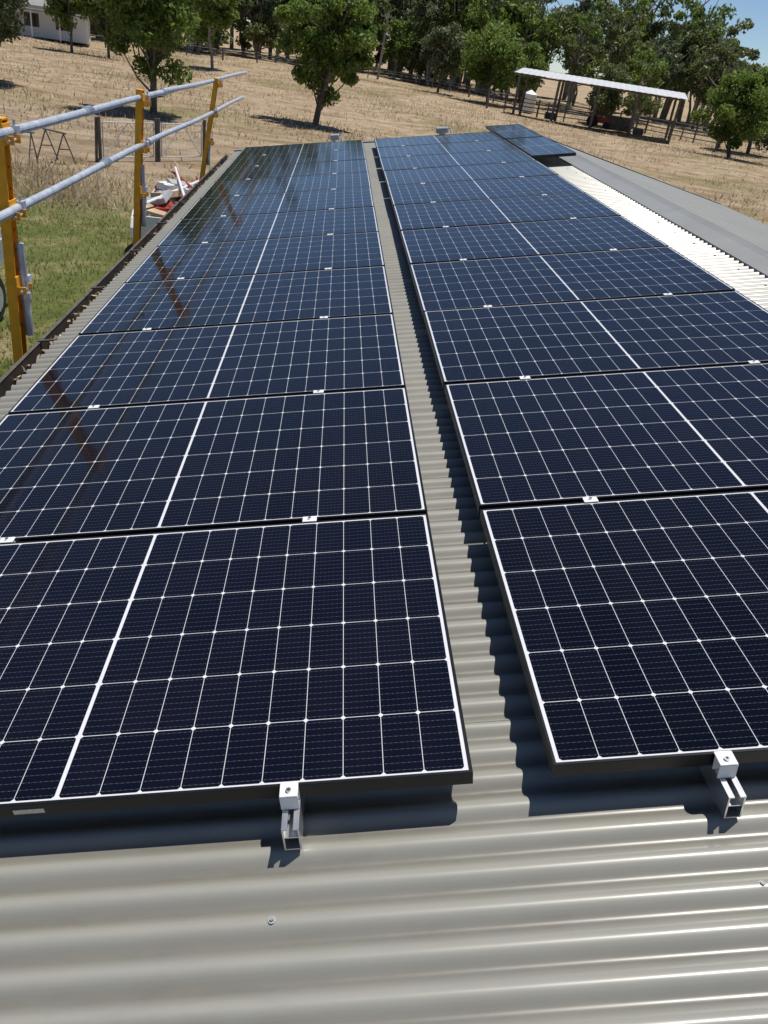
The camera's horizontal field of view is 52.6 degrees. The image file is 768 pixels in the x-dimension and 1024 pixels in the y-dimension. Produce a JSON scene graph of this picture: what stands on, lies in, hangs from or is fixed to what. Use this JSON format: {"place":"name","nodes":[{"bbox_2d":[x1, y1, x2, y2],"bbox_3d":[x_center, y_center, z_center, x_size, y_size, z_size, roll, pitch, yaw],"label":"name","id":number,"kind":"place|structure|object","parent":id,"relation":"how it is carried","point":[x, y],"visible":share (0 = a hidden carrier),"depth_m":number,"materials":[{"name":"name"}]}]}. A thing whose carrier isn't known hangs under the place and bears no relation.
{"place":"outdoors","nodes":[
{"label":"outdoors","id":0,"kind":"place"},
{"bbox_2d":[0,23,767,375],"bbox_3d":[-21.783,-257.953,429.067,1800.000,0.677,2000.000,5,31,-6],"label":"ground","id":1,"kind":"structure","parent":0,"point":[712,169],"depth_m":45.38,"materials":[{"name":"brown plant"}]},
{"bbox_2d":[0,228,18,320],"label":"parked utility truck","id":2,"kind":"object","parent":1,"relation":"on","point":[2,299],"visible":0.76,"depth_m":11.68,"materials":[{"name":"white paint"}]},
{"bbox_2d":[0,0,29,46],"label":"shade tree","id":3,"kind":"object","parent":1,"relation":"on","point":[10,22],"visible":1,"depth_m":37.03,"materials":[{"name":"green plant"}]},
{"bbox_2d":[10,132,37,163],"bbox_3d":[-10.393,-10.372,22.105,0.974,0.888,0.638,-4,33,-21],"label":"steel trestle","id":4,"kind":"object","parent":1,"relation":"on","point":[31,137],"visible":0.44,"depth_m":22.11,"materials":[{"name":"brown metal"}]},
{"bbox_2d":[2,102,97,161],"bbox_3d":[-25.256,-16.782,28.612,35.924,1.559,0.454,19,32,16],"label":"wire fence","id":5,"kind":"object","parent":1,"relation":"on","point":[96,141],"visible":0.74,"depth_m":23.97,"materials":[{"name":"brown wood"}]},
{"bbox_2d":[15,0,90,44],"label":"white farmhouse","id":6,"kind":"object","parent":1,"relation":"on","point":[40,22],"visible":0.45,"depth_m":80.30,"materials":[{"name":"paint"}]},
{"bbox_2d":[37,128,76,164],"bbox_3d":[-9.743,-10.831,23.032,0.974,0.888,0.638,20,33,18],"label":"steel trestle","id":7,"kind":"object","parent":1,"relation":"on","point":[62,133],"visible":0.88,"depth_m":22.95,"materials":[{"name":"brown metal"}]},
{"bbox_2d":[42,0,101,52],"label":"shade tree","id":8,"kind":"object","parent":1,"relation":"on","point":[63,11],"visible":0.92,"depth_m":64.36,"materials":[{"name":"green plant"}]},
{"bbox_2d":[10,152,151,213],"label":"tall weeds","id":9,"kind":"object","parent":1,"relation":"on","point":[74,193],"visible":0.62,"depth_m":20.00,"materials":[{"name":"beige plant"}]},
{"bbox_2d":[73,0,121,57],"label":"shade tree","id":10,"kind":"object","parent":1,"relation":"on","point":[104,27],"visible":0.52,"depth_m":65.97,"materials":[{"name":"green plant"}]},
{"bbox_2d":[0,151,198,377],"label":"green grass","id":11,"kind":"structure","parent":1,"relation":"on","point":[67,257],"depth_m":16.27,"materials":[{"name":"green plant"}]},
{"bbox_2d":[97,116,157,161],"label":"farm gate","id":12,"kind":"structure","parent":1,"relation":"on","point":[100,142],"depth_m":24.34,"materials":[{"name":"grey metal"}]},
{"bbox_2d":[99,0,201,113],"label":"shade tree","id":13,"kind":"object","parent":1,"relation":"on","point":[153,24],"visible":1,"depth_m":34.75,"materials":[{"name":"green plant"}]},
{"bbox_2d":[130,166,198,237],"bbox_3d":[-3.860,-5.631,15.435,2.394,1.423,5.668,3,31,-9],"label":"loaded box trailer","id":14,"kind":"object","parent":1,"relation":"on","point":[164,198],"visible":0.22,"depth_m":15.22,"materials":[{"name":"white paint"}]},
{"bbox_2d":[157,118,205,161],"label":"farm gate","id":15,"kind":"structure","parent":1,"relation":"on","point":[160,155],"depth_m":26.06,"materials":[{"name":"grey metal"}]},
{"bbox_2d":[188,0,242,68],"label":"shade tree","id":16,"kind":"object","parent":1,"relation":"on","point":[219,14],"visible":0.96,"depth_m":71.31,"materials":[{"name":"green plant"}]},
{"bbox_2d":[272,0,378,125],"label":"shade tree","id":17,"kind":"object","parent":1,"relation":"on","point":[337,35],"visible":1,"depth_m":39.93,"materials":[{"name":"green plant"}]},
{"bbox_2d":[0,138,767,1023],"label":"farm shed","id":18,"kind":"structure","parent":1,"relation":"on","point":[514,882],"depth_m":1.56,"materials":[{"name":"paint"}]},
{"bbox_2d":[0,71,246,363],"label":"edge guard rail","id":19,"kind":"object","parent":18,"relation":"attached to","point":[17,275],"visible":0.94,"depth_m":4.71,"materials":[{"name":"grey metal"}]},
{"bbox_2d":[281,796,304,849],"bbox_3d":[-0.422,-2.390,6.595,0.076,0.075,11.738,-4,32,0],"label":"mounting rail","id":20,"kind":"object","parent":18,"relation":"attached to","point":[292,823],"visible":0.07,"depth_m":1.61,"materials":[{"name":"metal"}]},
{"bbox_2d":[8,314,405,413],"bbox_3d":[-0.800,-0.754,3.873,1.755,0.035,1.039,-4,32,0],"label":"solar panel","id":21,"kind":"object","parent":20,"relation":"on","point":[222,362],"visible":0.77,"depth_m":3.78,"materials":[{"name":"blue glass"}]},
{"bbox_2d":[0,387,426,541],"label":"solar panel","id":22,"kind":"object","parent":20,"relation":"on","point":[139,469],"visible":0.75,"depth_m":2.88,"materials":[{"name":"blue glass"}]},
{"bbox_2d":[78,266,392,334],"bbox_3d":[-0.845,-1.307,4.774,1.755,0.037,1.039,-4,32,0],"label":"solar panel","id":23,"kind":"object","parent":20,"relation":"on","point":[239,299],"visible":0.82,"depth_m":4.70,"materials":[{"name":"blue glass"}]},
{"bbox_2d":[0,513,472,817],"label":"solar panel","id":24,"kind":"object","parent":20,"relation":"on","point":[183,667],"visible":1,"depth_m":1.94,"materials":[{"name":"blue glass"}]},
{"bbox_2d":[125,232,384,282],"bbox_3d":[-0.890,-1.859,5.675,1.755,0.036,1.039,-4,32,0],"label":"solar panel","id":25,"kind":"object","parent":20,"relation":"on","point":[263,256],"visible":0.79,"depth_m":5.61,"materials":[{"name":"blue glass"}]},
{"bbox_2d":[157,207,378,246],"bbox_3d":[-0.937,-2.412,6.576,1.755,0.035,1.039,-4,32,0],"label":"solar panel","id":26,"kind":"object","parent":20,"relation":"on","point":[271,226],"visible":0.79,"depth_m":6.52,"materials":[{"name":"blue glass"}]},
{"bbox_2d":[181,187,373,218],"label":"solar panel","id":27,"kind":"object","parent":20,"relation":"on","point":[282,202],"visible":0.82,"depth_m":7.43,"materials":[{"name":"blue glass"}]},
{"bbox_2d":[200,172,370,198],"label":"solar panel","id":28,"kind":"object","parent":20,"relation":"on","point":[286,184],"visible":0.78,"depth_m":8.34,"materials":[{"name":"blue glass"}]},
{"bbox_2d":[214,159,367,181],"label":"solar panel","id":29,"kind":"object","parent":20,"relation":"on","point":[290,170],"visible":0.78,"depth_m":9.24,"materials":[{"name":"blue glass"}]},
{"bbox_2d":[227,149,365,167],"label":"solar panel","id":30,"kind":"object","parent":20,"relation":"on","point":[304,157],"visible":0.78,"depth_m":10.15,"materials":[{"name":"blue glass"}]},
{"bbox_2d":[237,140,363,156],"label":"solar panel","id":31,"kind":"object","parent":20,"relation":"on","point":[301,148],"visible":0.77,"depth_m":11.06,"materials":[{"name":"blue glass"}]},
{"bbox_2d":[0,132,759,809],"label":"panel clamps","id":32,"kind":"object","parent":20,"relation":"on","point":[724,764],"visible":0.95,"depth_m":1.62,"materials":[{"name":"silver metal"}]},
{"bbox_2d":[330,134,342,141],"bbox_3d":[-0.721,-5.674,11.850,0.196,0.181,0.168,-4,32,0],"label":"roof vent","id":33,"kind":"object","parent":18,"relation":"on","point":[334,137],"visible":0.53,"depth_m":11.81,"materials":[{"name":"grey plastic"}]},
{"bbox_2d":[436,126,452,134],"bbox_3d":[0.921,-5.793,11.871,0.258,0.181,0.187,-4,32,0],"label":"roof vent","id":34,"kind":"object","parent":18,"relation":"on","point":[441,130],"visible":0.49,"depth_m":11.81,"materials":[{"name":"grey plastic"}]},
{"bbox_2d":[698,765,746,817],"bbox_3d":[0.491,-2.453,6.602,0.076,0.075,11.738,-4,32,0],"label":"mounting rail","id":35,"kind":"object","parent":18,"relation":"attached to","point":[729,795],"visible":0.07,"depth_m":1.62,"materials":[{"name":"metal"}]},
{"bbox_2d":[379,149,535,173],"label":"solar panel","id":36,"kind":"object","parent":35,"relation":"on","point":[450,159],"visible":0.81,"depth_m":9.26,"materials":[{"name":"blue glass"}]},
{"bbox_2d":[383,161,558,187],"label":"solar panel","id":37,"kind":"object","parent":35,"relation":"on","point":[468,172],"visible":0.83,"depth_m":8.35,"materials":[{"name":"blue glass"}]},
{"bbox_2d":[393,193,620,230],"bbox_3d":[0.982,-2.547,6.595,1.755,0.035,1.039,-4,31,0],"label":"solar panel","id":38,"kind":"object","parent":35,"relation":"on","point":[494,211],"visible":0.84,"depth_m":6.53,"materials":[{"name":"blue glass"}]},
{"bbox_2d":[400,216,668,266],"bbox_3d":[1.026,-1.994,5.694,1.755,0.037,1.039,-4,31,0],"label":"solar panel","id":39,"kind":"object","parent":35,"relation":"on","point":[477,242],"visible":0.84,"depth_m":5.62,"materials":[{"name":"blue glass"}]},
{"bbox_2d":[444,363,767,514],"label":"solar panel","id":40,"kind":"object","parent":35,"relation":"on","point":[611,436],"visible":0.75,"depth_m":2.92,"materials":[{"name":"blue glass"}]},
{"bbox_2d":[480,489,767,776],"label":"solar panel","id":41,"kind":"object","parent":35,"relation":"on","point":[639,627],"visible":1,"depth_m":2.00,"materials":[{"name":"blue glass"}]},
{"bbox_2d":[376,10,395,79],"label":"power pole","id":42,"kind":"object","parent":1,"relation":"on","point":[382,49],"visible":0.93,"depth_m":104.43,"materials":[{"name":"brown wood"}]},
{"bbox_2d":[60,35,724,143],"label":"wire fence","id":43,"kind":"object","parent":1,"relation":"on","point":[401,75],"visible":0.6,"depth_m":93.15,"materials":[{"name":"brown wood"}]},
{"bbox_2d":[90,0,767,134],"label":"distant trees","id":44,"kind":"object","parent":1,"relation":"on","point":[697,57],"visible":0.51,"depth_m":102.51,"materials":[{"name":"green plant"}]},
{"bbox_2d":[419,21,467,92],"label":"shade tree","id":45,"kind":"object","parent":1,"relation":"on","point":[447,60],"visible":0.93,"depth_m":89.96,"materials":[{"name":"green plant"}]},
{"bbox_2d":[459,20,530,103],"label":"shade tree","id":46,"kind":"object","parent":1,"relation":"on","point":[491,52],"visible":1,"depth_m":82.84,"materials":[{"name":"green plant"}]},
{"bbox_2d":[522,90,537,112],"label":"water tank","id":47,"kind":"object","parent":1,"relation":"on","point":[531,94],"visible":0.77,"depth_m":82.61,"materials":[{"name":"white plastic"}]},
{"bbox_2d":[513,41,549,92],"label":"shade tree","id":48,"kind":"object","parent":1,"relation":"on","point":[533,49],"visible":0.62,"depth_m":85.39,"materials":[{"name":"green plant"}]},
{"bbox_2d":[586,108,610,128],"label":"tractor","id":49,"kind":"object","parent":1,"relation":"on","point":[605,121],"visible":0.94,"depth_m":76.09,"materials":[{"name":"red paint"}]},
{"bbox_2d":[512,68,687,143],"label":"open hay shed","id":50,"kind":"structure","parent":1,"relation":"on","point":[621,124],"depth_m":73.42,"materials":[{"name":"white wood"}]},
{"bbox_2d":[486,88,721,151],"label":"cattle yard fence","id":51,"kind":"object","parent":1,"relation":"on","point":[717,145],"visible":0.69,"depth_m":78.52,"materials":[{"name":"brown wood"}]},
{"bbox_2d":[584,62,651,117],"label":"shade tree","id":52,"kind":"object","parent":1,"relation":"on","point":[611,99],"visible":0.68,"depth_m":78.64,"materials":[{"name":"green plant"}]},
{"bbox_2d":[690,65,767,158],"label":"shade tree","id":53,"kind":"object","parent":1,"relation":"on","point":[740,114],"visible":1,"depth_m":60.51,"materials":[{"name":"green plant"}]},
{"bbox_2d":[716,63,767,153],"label":"shade tree","id":54,"kind":"object","parent":1,"relation":"on","point":[765,142],"visible":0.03,"depth_m":70.98,"materials":[{"name":"green plant"}]},
{"bbox_2d":[246,0,767,92],"label":"sky","id":55,"kind":"structure","parent":0,"point":[756,37],"materials":[{"name":"blue"}]},
{"bbox_3d":[1.498,-2.523,6.611,0.076,0.075,11.738,-4,32,0],"label":"mounting rail","id":56,"kind":"object","parent":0,"visible":0},
{"bbox_2d":[374,131,503,148],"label":"solar panel","id":57,"kind":"object","parent":56,"relation":"attached to","point":[434,139],"visible":0.84,"depth_m":11.07,"materials":[{"name":"blue glass"}]},
{"bbox_2d":[377,140,517,159],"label":"solar panel","id":58,"kind":"object","parent":56,"relation":"on","point":[434,149],"visible":0.82,"depth_m":10.17,"materials":[{"name":"blue glass"}]},
{"bbox_2d":[388,175,585,206],"bbox_3d":[0.935,-3.099,7.496,1.755,0.036,1.039,-4,32,-1],"label":"solar panel","id":59,"kind":"object","parent":56,"relation":"on","point":[407,194],"visible":0.83,"depth_m":7.45,"materials":[{"name":"blue glass"}]},
{"bbox_2d":[486,124,541,139],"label":"solar panel","id":60,"kind":"object","parent":56,"relation":"on","point":[510,131],"visible":0.93,"depth_m":11.21,"materials":[{"name":"blue glass"}]},
{"bbox_2d":[506,136,575,158],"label":"solar panel","id":61,"kind":"object","parent":56,"relation":"on","point":[539,147],"visible":0.99,"depth_m":9.60,"materials":[{"name":"blue glass"}]},
{"bbox_2d":[410,246,734,314],"bbox_3d":[1.071,-1.442,4.793,1.755,0.037,1.039,-4,32,0],"label":"solar panel","id":62,"kind":"object","parent":56,"relation":"on","point":[594,275],"visible":0.82,"depth_m":4.72,"materials":[{"name":"blue glass"}]},
{"bbox_2d":[423,291,767,389],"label":"solar panel","id":63,"kind":"object","parent":56,"relation":"attached to","point":[542,340],"visible":0.83,"depth_m":3.83,"materials":[{"name":"blue glass"}]}
]}

